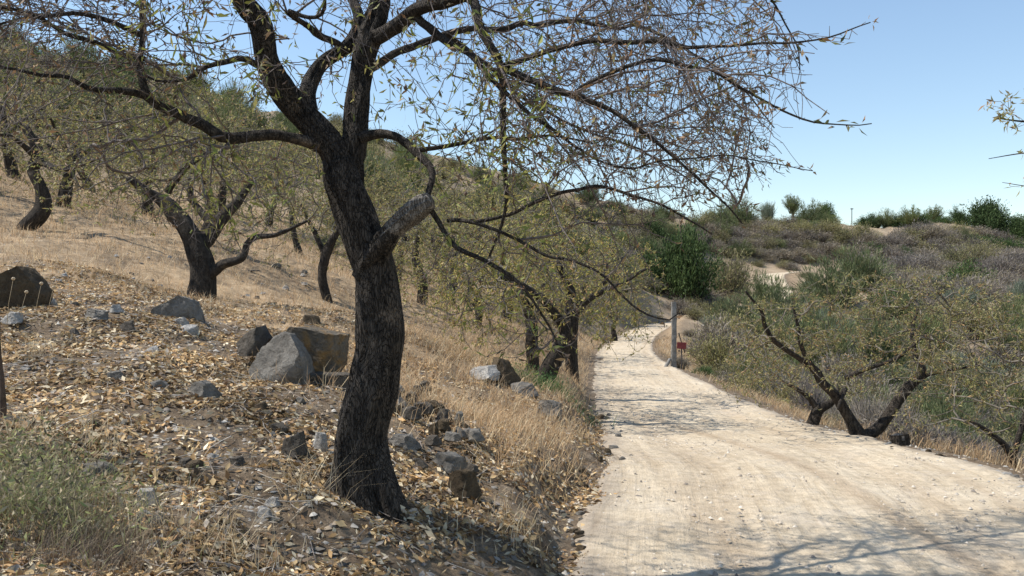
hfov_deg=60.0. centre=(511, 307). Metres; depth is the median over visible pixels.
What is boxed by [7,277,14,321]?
seed stalk
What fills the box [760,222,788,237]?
olive shrub
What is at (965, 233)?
broom shrub
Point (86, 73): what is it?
almond tree
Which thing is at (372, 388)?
almond tree
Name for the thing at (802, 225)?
olive shrub
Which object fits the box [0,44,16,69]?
broom shrub
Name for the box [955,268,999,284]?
olive shrub
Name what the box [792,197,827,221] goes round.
broom shrub
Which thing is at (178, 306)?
rock
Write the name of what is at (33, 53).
green shrub
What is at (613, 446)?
rock
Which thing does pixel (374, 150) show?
olive shrub
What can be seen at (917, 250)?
dry shrub
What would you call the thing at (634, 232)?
dry shrub
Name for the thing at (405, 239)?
almond tree
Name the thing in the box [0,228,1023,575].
stone chips
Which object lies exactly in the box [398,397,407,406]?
rock
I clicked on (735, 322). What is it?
olive shrub
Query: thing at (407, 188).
green shrub
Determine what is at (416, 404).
rock
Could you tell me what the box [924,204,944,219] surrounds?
broom shrub
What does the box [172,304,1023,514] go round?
verge grass
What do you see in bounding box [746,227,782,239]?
dry shrub
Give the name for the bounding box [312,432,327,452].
rock
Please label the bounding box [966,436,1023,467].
bare twig shrub
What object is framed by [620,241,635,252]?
dry shrub
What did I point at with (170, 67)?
olive shrub
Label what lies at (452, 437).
rock
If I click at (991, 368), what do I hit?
silver green shrub
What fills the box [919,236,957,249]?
dry shrub
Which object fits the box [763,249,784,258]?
dry shrub
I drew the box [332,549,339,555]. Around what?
rock
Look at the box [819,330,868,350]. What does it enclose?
silver green shrub
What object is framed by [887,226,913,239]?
dry shrub
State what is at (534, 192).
green shrub
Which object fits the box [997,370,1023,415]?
broom shrub
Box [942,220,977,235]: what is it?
olive shrub
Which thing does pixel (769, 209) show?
silver green shrub
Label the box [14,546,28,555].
rock
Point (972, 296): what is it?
silver green shrub
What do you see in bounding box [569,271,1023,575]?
dirt road
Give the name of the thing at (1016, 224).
dense green bush
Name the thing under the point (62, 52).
olive shrub
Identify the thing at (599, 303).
almond tree
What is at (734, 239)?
dry shrub
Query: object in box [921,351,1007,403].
olive shrub
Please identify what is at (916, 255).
dry shrub
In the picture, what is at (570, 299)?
almond tree
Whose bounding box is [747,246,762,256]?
olive shrub
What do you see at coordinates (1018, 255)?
dry shrub
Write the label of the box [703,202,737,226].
broom shrub
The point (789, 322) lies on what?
broom shrub
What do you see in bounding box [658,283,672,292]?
dry shrub
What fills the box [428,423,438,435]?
rock
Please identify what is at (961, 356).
silver green shrub
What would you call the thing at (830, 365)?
dry shrub
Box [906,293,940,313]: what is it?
dry shrub
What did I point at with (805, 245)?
olive shrub
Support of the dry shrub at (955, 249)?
on the ground at (324, 515)
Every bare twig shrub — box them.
[746,353,813,399]
[781,361,835,414]
[797,400,852,424]
[828,372,916,436]
[864,390,932,429]
[865,384,928,427]
[915,425,1023,463]
[920,425,960,448]
[932,422,993,454]
[961,399,998,432]
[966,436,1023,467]
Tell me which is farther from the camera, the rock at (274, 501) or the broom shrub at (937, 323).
the broom shrub at (937, 323)
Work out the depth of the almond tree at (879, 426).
11.53 m
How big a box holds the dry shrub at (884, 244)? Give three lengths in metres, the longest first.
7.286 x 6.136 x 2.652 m
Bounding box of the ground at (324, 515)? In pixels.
[0,55,1023,575]
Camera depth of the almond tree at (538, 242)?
49.74 m
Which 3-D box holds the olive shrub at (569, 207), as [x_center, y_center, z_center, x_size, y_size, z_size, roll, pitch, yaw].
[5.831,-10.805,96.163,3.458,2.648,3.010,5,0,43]
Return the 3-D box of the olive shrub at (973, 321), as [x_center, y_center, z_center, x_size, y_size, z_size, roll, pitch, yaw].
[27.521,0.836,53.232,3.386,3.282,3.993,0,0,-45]
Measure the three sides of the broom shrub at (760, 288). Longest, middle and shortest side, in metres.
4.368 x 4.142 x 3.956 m
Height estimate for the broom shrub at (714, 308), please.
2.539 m
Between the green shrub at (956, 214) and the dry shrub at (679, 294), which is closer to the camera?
the dry shrub at (679, 294)
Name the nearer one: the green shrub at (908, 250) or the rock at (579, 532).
the rock at (579, 532)
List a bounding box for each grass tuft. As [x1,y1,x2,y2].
[0,394,90,449]
[1,330,84,362]
[20,389,148,462]
[95,480,231,562]
[137,465,322,575]
[211,429,374,518]
[462,485,572,569]
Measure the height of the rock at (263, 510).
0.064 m
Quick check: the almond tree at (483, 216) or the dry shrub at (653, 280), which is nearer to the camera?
the almond tree at (483, 216)
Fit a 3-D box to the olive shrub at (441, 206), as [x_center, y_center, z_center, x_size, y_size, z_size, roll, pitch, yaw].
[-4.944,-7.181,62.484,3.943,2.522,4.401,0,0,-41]
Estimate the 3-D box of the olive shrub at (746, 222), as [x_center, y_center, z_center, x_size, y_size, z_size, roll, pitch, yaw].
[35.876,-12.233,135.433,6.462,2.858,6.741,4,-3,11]
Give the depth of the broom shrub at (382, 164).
58.99 m
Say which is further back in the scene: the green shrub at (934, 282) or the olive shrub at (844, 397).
the green shrub at (934, 282)
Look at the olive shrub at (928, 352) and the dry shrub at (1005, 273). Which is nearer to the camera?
the olive shrub at (928, 352)
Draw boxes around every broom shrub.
[0,15,33,44]
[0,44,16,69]
[6,57,41,90]
[17,70,102,138]
[34,45,60,63]
[54,30,106,79]
[78,54,150,113]
[131,99,183,140]
[158,61,215,91]
[177,83,238,141]
[201,103,250,132]
[218,76,265,126]
[264,110,298,141]
[272,109,288,123]
[364,146,393,172]
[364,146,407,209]
[386,146,427,186]
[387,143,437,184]
[395,132,425,157]
[460,178,511,215]
[468,161,491,183]
[493,179,523,202]
[501,174,528,192]
[521,200,567,233]
[526,214,568,260]
[560,224,604,262]
[573,178,603,205]
[578,200,604,226]
[599,250,645,293]
[604,197,627,218]
[610,226,639,245]
[630,235,668,262]
[643,279,664,294]
[644,199,673,219]
[649,212,667,227]
[658,220,677,239]
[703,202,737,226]
[704,296,739,319]
[707,217,735,236]
[715,192,762,223]
[717,293,772,321]
[721,210,741,226]
[723,346,786,373]
[727,239,756,257]
[731,353,787,397]
[733,266,790,304]
[743,302,795,354]
[760,287,819,327]
[766,311,807,337]
[772,238,787,248]
[774,295,865,368]
[775,291,812,308]
[777,354,820,390]
[786,253,867,311]
[791,287,824,309]
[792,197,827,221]
[801,272,819,282]
[813,211,841,226]
[824,240,897,292]
[826,307,872,330]
[846,309,910,375]
[850,385,915,417]
[864,357,907,393]
[872,213,883,227]
[872,288,922,325]
[876,207,898,227]
[895,204,923,226]
[897,385,938,417]
[904,304,958,356]
[914,386,988,440]
[917,369,998,417]
[919,394,981,430]
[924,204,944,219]
[929,417,994,445]
[959,226,972,241]
[981,320,1023,366]
[981,407,1023,445]
[989,293,1023,334]
[991,311,1023,340]
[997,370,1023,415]
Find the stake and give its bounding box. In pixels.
[0,317,6,418]
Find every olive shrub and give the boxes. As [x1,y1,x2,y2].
[54,45,87,60]
[144,54,184,77]
[148,69,196,104]
[173,98,252,151]
[253,141,308,171]
[272,128,317,164]
[327,111,342,124]
[330,115,342,132]
[367,142,390,164]
[368,125,388,146]
[368,140,384,155]
[379,129,422,150]
[382,192,402,210]
[432,191,469,217]
[434,157,472,171]
[435,167,462,181]
[437,152,468,173]
[483,204,539,237]
[495,169,539,190]
[538,180,562,195]
[557,196,576,216]
[596,241,624,259]
[615,236,631,246]
[616,213,649,230]
[625,230,643,249]
[626,209,658,227]
[626,261,649,289]
[628,255,659,277]
[633,228,661,244]
[665,219,683,233]
[680,305,707,319]
[683,327,746,370]
[685,208,722,228]
[685,295,704,308]
[686,304,759,341]
[695,362,720,373]
[698,299,729,316]
[707,248,762,296]
[709,229,737,243]
[711,358,745,378]
[712,246,739,257]
[719,361,770,386]
[721,310,762,331]
[728,328,759,355]
[728,372,778,397]
[737,218,758,228]
[739,288,802,315]
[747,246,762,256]
[749,258,766,267]
[750,232,768,240]
[751,213,778,222]
[756,322,796,359]
[759,234,784,250]
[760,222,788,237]
[766,348,799,368]
[766,379,813,407]
[774,217,791,229]
[775,259,795,268]
[785,217,816,235]
[788,219,819,230]
[797,238,818,249]
[797,379,865,409]
[801,253,815,263]
[806,370,885,407]
[809,217,846,236]
[821,405,865,427]
[823,227,863,243]
[826,246,845,258]
[845,311,878,327]
[846,222,883,239]
[858,304,898,325]
[858,316,907,340]
[886,394,932,418]
[888,312,922,328]
[888,319,911,336]
[892,263,929,276]
[893,335,949,371]
[899,417,958,438]
[902,225,929,242]
[903,306,956,334]
[910,241,939,251]
[910,357,959,388]
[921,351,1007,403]
[922,304,984,325]
[929,300,967,310]
[932,242,980,265]
[934,234,962,248]
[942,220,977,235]
[942,297,1001,340]
[943,264,975,273]
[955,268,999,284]
[957,435,1021,451]
[962,235,1008,253]
[965,244,1005,261]
[969,402,1000,425]
[974,432,1023,451]
[975,306,1000,336]
[979,421,1021,448]
[985,292,1023,311]
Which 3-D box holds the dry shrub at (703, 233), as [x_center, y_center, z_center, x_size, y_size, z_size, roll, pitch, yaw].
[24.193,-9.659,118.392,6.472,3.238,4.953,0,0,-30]
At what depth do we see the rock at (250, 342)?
7.79 m
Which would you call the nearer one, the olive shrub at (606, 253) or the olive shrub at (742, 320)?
the olive shrub at (742, 320)
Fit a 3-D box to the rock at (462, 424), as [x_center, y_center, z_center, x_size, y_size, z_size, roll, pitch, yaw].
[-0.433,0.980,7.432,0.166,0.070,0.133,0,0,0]
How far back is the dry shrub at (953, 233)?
128.41 m
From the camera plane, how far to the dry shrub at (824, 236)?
124.22 m
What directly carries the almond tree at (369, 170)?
on the ground at (324, 515)
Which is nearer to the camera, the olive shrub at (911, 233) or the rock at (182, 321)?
the rock at (182, 321)
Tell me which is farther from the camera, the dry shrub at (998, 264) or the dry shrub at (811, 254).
the dry shrub at (811, 254)
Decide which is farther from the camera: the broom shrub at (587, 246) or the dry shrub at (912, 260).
the dry shrub at (912, 260)
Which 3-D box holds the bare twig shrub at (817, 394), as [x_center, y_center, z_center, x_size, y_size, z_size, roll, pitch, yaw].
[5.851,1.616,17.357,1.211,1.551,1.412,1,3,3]
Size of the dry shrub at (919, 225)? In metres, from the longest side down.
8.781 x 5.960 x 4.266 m
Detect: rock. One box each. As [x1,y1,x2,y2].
[0,266,53,306]
[0,311,23,324]
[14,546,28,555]
[19,365,31,369]
[69,328,79,335]
[82,461,117,475]
[84,308,108,320]
[84,419,102,427]
[107,370,123,379]
[109,304,123,313]
[120,320,134,332]
[135,510,151,520]
[136,488,158,507]
[145,345,158,352]
[148,514,165,525]
[150,379,167,388]
[151,295,204,322]
[173,317,189,325]
[178,324,198,335]
[178,457,191,466]
[184,459,204,469]
[188,380,221,398]
[206,453,220,459]
[230,456,245,465]
[236,325,272,355]
[248,331,314,384]
[254,402,268,409]
[257,505,272,518]
[264,497,280,506]
[270,422,287,433]
[281,431,309,458]
[286,327,294,332]
[291,324,349,371]
[295,397,304,403]
[303,315,320,325]
[309,371,348,390]
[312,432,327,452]
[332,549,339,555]
[389,433,421,449]
[393,404,403,412]
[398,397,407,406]
[399,385,404,393]
[401,406,421,420]
[406,391,418,401]
[411,458,427,469]
[413,386,422,395]
[413,401,424,414]
[419,380,430,391]
[421,400,439,407]
[422,401,434,414]
[425,435,441,446]
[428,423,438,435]
[430,452,467,474]
[434,403,444,413]
[436,411,451,420]
[437,408,451,418]
[438,418,448,430]
[443,431,460,441]
[448,469,482,500]
[450,420,469,427]
[454,411,463,421]
[455,426,466,437]
[464,427,470,438]
[466,463,478,472]
[467,365,499,381]
[468,428,484,442]
[492,357,520,386]
[511,381,538,397]
[537,400,562,417]
[568,528,577,532]
[573,534,584,538]
[574,530,583,535]
[575,511,584,515]
[575,545,585,550]
[579,467,585,474]
[596,414,604,418]
[605,448,611,453]
[609,445,618,448]
[889,433,910,445]
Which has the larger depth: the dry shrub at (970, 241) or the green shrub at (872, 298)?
the dry shrub at (970, 241)
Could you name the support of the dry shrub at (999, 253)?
on the ground at (324, 515)
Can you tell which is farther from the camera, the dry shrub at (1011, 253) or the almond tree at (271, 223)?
the dry shrub at (1011, 253)
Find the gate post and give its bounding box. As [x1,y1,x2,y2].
[664,302,684,367]
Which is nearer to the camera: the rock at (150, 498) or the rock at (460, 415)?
the rock at (150, 498)
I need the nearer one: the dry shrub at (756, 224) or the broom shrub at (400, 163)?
the broom shrub at (400, 163)
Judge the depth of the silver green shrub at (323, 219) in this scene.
36.07 m
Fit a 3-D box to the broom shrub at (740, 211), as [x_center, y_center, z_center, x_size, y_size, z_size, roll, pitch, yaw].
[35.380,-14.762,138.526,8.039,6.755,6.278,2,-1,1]
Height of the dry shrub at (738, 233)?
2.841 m
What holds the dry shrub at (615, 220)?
on the ground at (324, 515)
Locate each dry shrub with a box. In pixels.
[36,55,86,81]
[225,130,264,159]
[446,207,490,238]
[589,253,621,278]
[593,224,628,235]
[600,199,624,210]
[600,207,620,220]
[605,215,622,225]
[618,227,644,237]
[619,249,636,267]
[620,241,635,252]
[623,201,636,215]
[628,205,654,217]
[639,274,673,292]
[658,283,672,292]
[663,294,698,314]
[665,288,700,296]
[667,211,681,221]
[669,356,692,369]
[676,312,774,363]
[682,329,698,336]
[690,227,711,242]
[697,299,715,309]
[700,294,730,305]
[702,288,728,297]
[703,220,730,235]
[705,239,732,253]
[707,239,725,247]
[712,369,746,385]
[718,223,742,236]
[721,235,748,246]
[726,292,745,302]
[733,225,749,236]
[740,234,767,248]
[743,218,767,231]
[744,229,767,236]
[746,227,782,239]
[748,223,790,231]
[748,247,773,257]
[751,236,771,247]
[751,251,784,262]
[759,221,784,229]
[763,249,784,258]
[772,215,795,229]
[773,261,800,270]
[774,227,813,239]
[774,248,799,259]
[780,238,807,246]
[785,242,808,250]
[786,234,815,245]
[786,245,823,257]
[788,228,815,239]
[790,255,811,263]
[797,248,840,259]
[799,229,818,240]
[799,253,820,261]
[803,342,907,383]
[806,239,847,254]
[808,230,833,242]
[828,239,888,257]
[831,395,898,418]
[833,248,872,264]
[840,237,866,247]
[845,372,912,399]
[848,250,876,261]
[850,231,887,244]
[852,254,891,264]
[856,408,979,453]
[858,283,920,299]
[860,379,932,396]
[871,270,938,299]
[874,235,908,246]
[874,245,917,260]
[875,239,901,254]
[877,251,911,265]
[878,255,939,275]
[880,230,920,248]
[882,269,906,278]
[886,251,930,261]
[887,224,928,236]
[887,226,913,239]
[887,250,932,271]
[890,218,944,237]
[893,242,915,251]
[898,266,945,279]
[902,238,925,247]
[903,246,945,257]
[905,250,948,259]
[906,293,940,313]
[910,245,929,253]
[913,252,945,267]
[914,292,959,307]
[915,242,947,251]
[916,272,958,297]
[917,221,958,240]
[918,260,949,272]
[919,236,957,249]
[928,228,973,241]
[929,321,976,348]
[934,243,975,259]
[937,241,974,250]
[942,258,966,270]
[943,271,1013,302]
[952,287,1002,297]
[955,235,994,246]
[960,263,1018,286]
[965,225,1004,238]
[970,257,1005,267]
[972,252,1023,274]
[972,343,1023,368]
[977,246,1023,258]
[981,405,1023,429]
[985,229,997,237]
[987,268,1023,281]
[987,391,1016,411]
[988,229,1014,240]
[991,271,1023,288]
[991,282,1013,297]
[998,246,1023,258]
[998,268,1022,281]
[1001,250,1023,264]
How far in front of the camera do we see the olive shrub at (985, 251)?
103.00 m
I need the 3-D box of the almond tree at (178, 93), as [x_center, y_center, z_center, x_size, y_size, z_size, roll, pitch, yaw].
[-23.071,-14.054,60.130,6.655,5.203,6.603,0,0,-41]
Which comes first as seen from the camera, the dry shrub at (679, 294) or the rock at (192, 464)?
the rock at (192, 464)
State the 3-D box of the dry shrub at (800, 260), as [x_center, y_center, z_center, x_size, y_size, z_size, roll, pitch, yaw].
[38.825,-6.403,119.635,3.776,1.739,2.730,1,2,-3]
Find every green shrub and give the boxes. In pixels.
[0,38,36,53]
[0,64,31,90]
[0,66,92,117]
[15,41,61,66]
[37,74,147,140]
[93,106,177,151]
[102,44,157,79]
[118,69,152,90]
[217,87,245,103]
[218,143,266,174]
[233,100,279,129]
[307,232,343,251]
[311,206,335,230]
[392,175,422,198]
[421,181,448,198]
[520,185,560,214]
[591,234,620,255]
[640,213,668,241]
[685,217,703,227]
[688,365,713,376]
[699,315,717,329]
[756,200,777,219]
[797,299,838,314]
[806,310,835,329]
[816,315,860,333]
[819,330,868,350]
[851,213,881,227]
[858,241,887,254]
[859,278,931,318]
[871,363,943,391]
[884,211,917,227]
[896,245,914,254]
[911,209,933,224]
[919,274,949,293]
[934,216,957,223]
[936,348,974,368]
[937,285,992,311]
[940,257,997,281]
[945,355,1017,401]
[946,204,966,223]
[958,385,994,407]
[971,232,998,244]
[991,236,1023,250]
[1004,277,1023,302]
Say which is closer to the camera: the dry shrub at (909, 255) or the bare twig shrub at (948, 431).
the bare twig shrub at (948, 431)
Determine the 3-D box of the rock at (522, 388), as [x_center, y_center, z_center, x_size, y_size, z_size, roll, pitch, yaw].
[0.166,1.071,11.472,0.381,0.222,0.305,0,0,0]
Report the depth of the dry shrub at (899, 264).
97.72 m
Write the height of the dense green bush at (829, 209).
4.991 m
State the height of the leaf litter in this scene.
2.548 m
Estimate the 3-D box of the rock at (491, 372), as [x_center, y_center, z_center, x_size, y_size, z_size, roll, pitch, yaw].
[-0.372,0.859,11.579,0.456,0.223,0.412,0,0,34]
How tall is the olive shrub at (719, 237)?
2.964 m
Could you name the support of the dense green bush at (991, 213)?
on the ground at (324, 515)
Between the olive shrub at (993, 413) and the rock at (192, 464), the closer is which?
the rock at (192, 464)
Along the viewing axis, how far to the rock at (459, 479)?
5.67 m
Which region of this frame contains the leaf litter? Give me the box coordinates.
[0,259,620,575]
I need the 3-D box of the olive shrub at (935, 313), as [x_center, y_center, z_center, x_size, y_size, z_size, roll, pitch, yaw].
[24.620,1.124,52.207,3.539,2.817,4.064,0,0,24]
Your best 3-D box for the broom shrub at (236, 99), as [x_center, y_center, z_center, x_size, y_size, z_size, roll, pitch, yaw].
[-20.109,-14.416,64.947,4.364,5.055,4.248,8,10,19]
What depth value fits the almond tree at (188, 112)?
31.81 m
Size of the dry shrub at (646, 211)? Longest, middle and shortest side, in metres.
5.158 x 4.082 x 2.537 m
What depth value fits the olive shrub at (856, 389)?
22.61 m
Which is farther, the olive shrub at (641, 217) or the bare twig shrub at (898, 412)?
the olive shrub at (641, 217)
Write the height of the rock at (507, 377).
0.433 m
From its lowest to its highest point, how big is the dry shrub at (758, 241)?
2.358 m
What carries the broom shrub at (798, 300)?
on the ground at (324, 515)
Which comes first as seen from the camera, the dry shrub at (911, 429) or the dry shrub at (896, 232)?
the dry shrub at (911, 429)
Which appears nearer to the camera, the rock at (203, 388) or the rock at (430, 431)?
the rock at (203, 388)
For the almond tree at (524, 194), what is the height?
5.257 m
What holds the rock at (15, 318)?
on the ground at (324, 515)
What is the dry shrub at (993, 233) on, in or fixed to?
on the ground at (324, 515)
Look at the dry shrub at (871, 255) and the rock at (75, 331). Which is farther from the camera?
the dry shrub at (871, 255)
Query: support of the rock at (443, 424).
on the ground at (324, 515)
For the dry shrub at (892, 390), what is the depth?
34.05 m
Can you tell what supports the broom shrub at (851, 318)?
on the ground at (324, 515)
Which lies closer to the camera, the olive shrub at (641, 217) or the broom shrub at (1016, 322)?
the broom shrub at (1016, 322)
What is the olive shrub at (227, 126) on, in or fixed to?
on the ground at (324, 515)
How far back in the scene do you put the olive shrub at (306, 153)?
64.37 m
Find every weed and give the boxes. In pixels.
[0,407,132,496]
[0,431,271,575]
[0,491,206,575]
[479,348,624,426]
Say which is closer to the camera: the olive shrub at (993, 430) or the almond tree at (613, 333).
the olive shrub at (993, 430)
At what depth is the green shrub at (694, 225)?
119.51 m
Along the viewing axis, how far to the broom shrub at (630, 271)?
68.80 m
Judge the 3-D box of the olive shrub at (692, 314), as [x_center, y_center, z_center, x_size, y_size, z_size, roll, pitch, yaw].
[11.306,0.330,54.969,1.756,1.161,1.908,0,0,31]
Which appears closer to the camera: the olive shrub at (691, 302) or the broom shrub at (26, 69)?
the broom shrub at (26, 69)
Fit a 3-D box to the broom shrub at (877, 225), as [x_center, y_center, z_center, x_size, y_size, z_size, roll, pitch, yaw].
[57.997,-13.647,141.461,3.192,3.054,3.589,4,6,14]
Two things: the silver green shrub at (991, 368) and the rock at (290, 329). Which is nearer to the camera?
the rock at (290, 329)
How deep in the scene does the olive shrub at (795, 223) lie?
130.07 m
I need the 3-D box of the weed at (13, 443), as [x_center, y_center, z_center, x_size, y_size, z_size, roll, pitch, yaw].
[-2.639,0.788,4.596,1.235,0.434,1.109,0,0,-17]
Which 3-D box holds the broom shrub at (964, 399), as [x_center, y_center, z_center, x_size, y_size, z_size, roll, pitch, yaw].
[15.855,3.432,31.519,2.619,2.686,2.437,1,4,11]
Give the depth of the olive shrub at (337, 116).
89.84 m
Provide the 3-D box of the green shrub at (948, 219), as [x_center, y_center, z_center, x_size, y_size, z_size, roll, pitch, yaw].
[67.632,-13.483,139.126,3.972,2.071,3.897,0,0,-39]
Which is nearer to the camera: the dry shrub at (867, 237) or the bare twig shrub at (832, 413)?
the bare twig shrub at (832, 413)
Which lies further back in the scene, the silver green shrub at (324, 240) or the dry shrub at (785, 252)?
the dry shrub at (785, 252)
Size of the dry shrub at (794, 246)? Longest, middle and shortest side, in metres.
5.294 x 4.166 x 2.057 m
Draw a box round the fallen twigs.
[0,273,603,575]
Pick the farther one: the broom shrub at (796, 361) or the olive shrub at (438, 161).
the olive shrub at (438, 161)
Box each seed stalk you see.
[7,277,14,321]
[35,282,42,322]
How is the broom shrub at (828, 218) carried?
on the ground at (324, 515)
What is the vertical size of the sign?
0.958 m
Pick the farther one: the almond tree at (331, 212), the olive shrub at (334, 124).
the olive shrub at (334, 124)
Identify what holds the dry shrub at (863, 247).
on the ground at (324, 515)
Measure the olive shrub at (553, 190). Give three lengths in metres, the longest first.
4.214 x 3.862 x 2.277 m
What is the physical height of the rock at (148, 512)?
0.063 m
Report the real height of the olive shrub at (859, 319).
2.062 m
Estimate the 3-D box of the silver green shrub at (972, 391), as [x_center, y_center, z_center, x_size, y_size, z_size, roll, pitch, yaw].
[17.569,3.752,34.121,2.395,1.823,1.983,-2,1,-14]
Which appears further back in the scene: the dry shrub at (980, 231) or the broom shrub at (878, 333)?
the dry shrub at (980, 231)
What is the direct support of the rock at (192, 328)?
on the ground at (324, 515)
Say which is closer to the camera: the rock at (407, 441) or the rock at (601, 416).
the rock at (407, 441)
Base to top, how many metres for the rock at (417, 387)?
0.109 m
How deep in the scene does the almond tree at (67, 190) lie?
21.84 m
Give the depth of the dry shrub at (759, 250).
117.98 m
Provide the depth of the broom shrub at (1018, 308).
52.76 m
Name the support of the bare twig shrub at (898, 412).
on the ground at (324, 515)
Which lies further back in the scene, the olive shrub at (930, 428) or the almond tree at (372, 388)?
the olive shrub at (930, 428)
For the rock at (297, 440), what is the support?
on the ground at (324, 515)
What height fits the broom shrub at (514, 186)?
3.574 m
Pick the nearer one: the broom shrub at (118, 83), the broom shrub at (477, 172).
the broom shrub at (118, 83)
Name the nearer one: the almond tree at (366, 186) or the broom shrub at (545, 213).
the almond tree at (366, 186)
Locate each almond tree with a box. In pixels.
[0,0,878,523]
[0,29,116,183]
[0,43,184,230]
[0,46,95,186]
[0,56,82,132]
[0,63,186,209]
[0,85,167,192]
[1,44,47,85]
[16,81,334,299]
[39,71,248,216]
[60,66,126,111]
[71,86,166,150]
[86,71,328,234]
[113,84,293,213]
[131,60,220,113]
[145,113,233,173]
[193,144,391,255]
[201,134,440,303]
[203,141,329,226]
[209,120,321,199]
[215,87,287,143]
[277,168,421,257]
[284,145,321,172]
[297,149,396,206]
[309,170,484,282]
[327,159,517,304]
[366,160,457,232]
[372,148,415,185]
[375,155,557,306]
[379,174,520,290]
[392,183,623,372]
[393,187,578,329]
[412,158,479,205]
[426,187,539,260]
[427,209,599,326]
[430,188,646,382]
[478,166,555,227]
[491,196,668,388]
[495,225,579,267]
[513,250,651,352]
[543,211,602,252]
[561,274,630,325]
[578,271,667,340]
[592,264,652,314]
[711,330,891,424]
[723,271,1023,437]
[889,299,1023,468]
[977,90,1023,197]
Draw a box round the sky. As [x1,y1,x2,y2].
[0,0,1023,227]
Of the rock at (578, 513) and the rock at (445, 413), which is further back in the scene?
the rock at (445, 413)
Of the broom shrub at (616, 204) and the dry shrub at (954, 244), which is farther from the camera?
the dry shrub at (954, 244)
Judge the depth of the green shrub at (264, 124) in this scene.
70.37 m
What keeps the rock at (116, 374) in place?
on the ground at (324, 515)
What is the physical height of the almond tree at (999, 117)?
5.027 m
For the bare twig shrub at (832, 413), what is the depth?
16.64 m
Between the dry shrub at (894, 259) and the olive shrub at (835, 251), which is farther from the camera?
the olive shrub at (835, 251)
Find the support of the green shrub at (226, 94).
on the ground at (324, 515)
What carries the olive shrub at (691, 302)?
on the ground at (324, 515)
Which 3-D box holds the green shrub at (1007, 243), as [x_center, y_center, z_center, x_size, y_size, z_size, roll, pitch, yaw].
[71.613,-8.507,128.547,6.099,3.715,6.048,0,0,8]
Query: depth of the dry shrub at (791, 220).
138.03 m
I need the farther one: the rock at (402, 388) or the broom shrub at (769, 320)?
the broom shrub at (769, 320)
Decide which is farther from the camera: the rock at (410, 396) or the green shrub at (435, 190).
the green shrub at (435, 190)
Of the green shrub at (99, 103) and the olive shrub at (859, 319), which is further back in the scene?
the olive shrub at (859, 319)
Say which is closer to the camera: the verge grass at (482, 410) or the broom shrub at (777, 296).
the verge grass at (482, 410)
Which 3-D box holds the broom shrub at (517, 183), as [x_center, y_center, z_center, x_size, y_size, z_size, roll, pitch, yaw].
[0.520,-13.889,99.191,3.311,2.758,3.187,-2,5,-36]
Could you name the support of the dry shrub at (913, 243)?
on the ground at (324, 515)
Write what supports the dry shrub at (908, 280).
on the ground at (324, 515)
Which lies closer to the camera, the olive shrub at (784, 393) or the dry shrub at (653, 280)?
the olive shrub at (784, 393)
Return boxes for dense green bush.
[635,218,727,301]
[816,200,838,219]
[957,195,1014,232]
[990,213,1023,240]
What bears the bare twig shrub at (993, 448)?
on the ground at (324, 515)
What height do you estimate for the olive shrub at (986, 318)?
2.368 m
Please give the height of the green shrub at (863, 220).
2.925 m
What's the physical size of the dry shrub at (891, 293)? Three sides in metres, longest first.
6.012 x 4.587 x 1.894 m
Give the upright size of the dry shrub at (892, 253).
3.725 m
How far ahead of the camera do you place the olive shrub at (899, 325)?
52.81 m
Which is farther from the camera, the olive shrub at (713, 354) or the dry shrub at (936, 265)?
the dry shrub at (936, 265)
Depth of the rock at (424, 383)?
8.95 m
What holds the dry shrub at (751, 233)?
on the ground at (324, 515)
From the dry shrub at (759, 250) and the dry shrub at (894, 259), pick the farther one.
the dry shrub at (759, 250)
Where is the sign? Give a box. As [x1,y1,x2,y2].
[677,342,685,368]
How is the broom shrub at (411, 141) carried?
on the ground at (324, 515)
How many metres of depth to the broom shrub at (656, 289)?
80.11 m
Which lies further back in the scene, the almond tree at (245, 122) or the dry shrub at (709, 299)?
the dry shrub at (709, 299)
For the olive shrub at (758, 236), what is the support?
on the ground at (324, 515)
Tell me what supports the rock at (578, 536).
on the ground at (324, 515)
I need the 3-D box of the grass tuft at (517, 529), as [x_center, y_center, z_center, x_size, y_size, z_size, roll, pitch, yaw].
[-0.049,1.329,5.370,0.789,0.564,0.792,0,0,35]
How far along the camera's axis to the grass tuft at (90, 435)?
5.14 m
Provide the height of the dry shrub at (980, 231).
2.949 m
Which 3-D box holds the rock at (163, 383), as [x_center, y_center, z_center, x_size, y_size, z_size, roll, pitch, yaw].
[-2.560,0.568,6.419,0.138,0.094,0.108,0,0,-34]
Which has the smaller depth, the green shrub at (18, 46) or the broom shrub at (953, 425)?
the broom shrub at (953, 425)
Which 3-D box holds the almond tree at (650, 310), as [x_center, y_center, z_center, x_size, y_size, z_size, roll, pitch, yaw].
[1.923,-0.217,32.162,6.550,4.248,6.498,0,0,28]
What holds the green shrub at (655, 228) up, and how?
on the ground at (324, 515)
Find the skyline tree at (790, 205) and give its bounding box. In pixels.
[781,195,805,215]
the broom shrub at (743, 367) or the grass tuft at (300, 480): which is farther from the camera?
the broom shrub at (743, 367)
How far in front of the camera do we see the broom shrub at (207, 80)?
76.07 m
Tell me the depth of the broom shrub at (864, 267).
71.14 m
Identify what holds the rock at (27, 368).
on the ground at (324, 515)
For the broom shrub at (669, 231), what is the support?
on the ground at (324, 515)
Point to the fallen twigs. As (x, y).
(211, 468)
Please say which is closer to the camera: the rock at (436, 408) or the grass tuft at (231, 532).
the grass tuft at (231, 532)
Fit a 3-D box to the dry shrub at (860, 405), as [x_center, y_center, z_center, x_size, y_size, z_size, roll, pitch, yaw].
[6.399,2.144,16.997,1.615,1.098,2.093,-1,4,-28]
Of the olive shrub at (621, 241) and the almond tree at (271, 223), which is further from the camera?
the olive shrub at (621, 241)

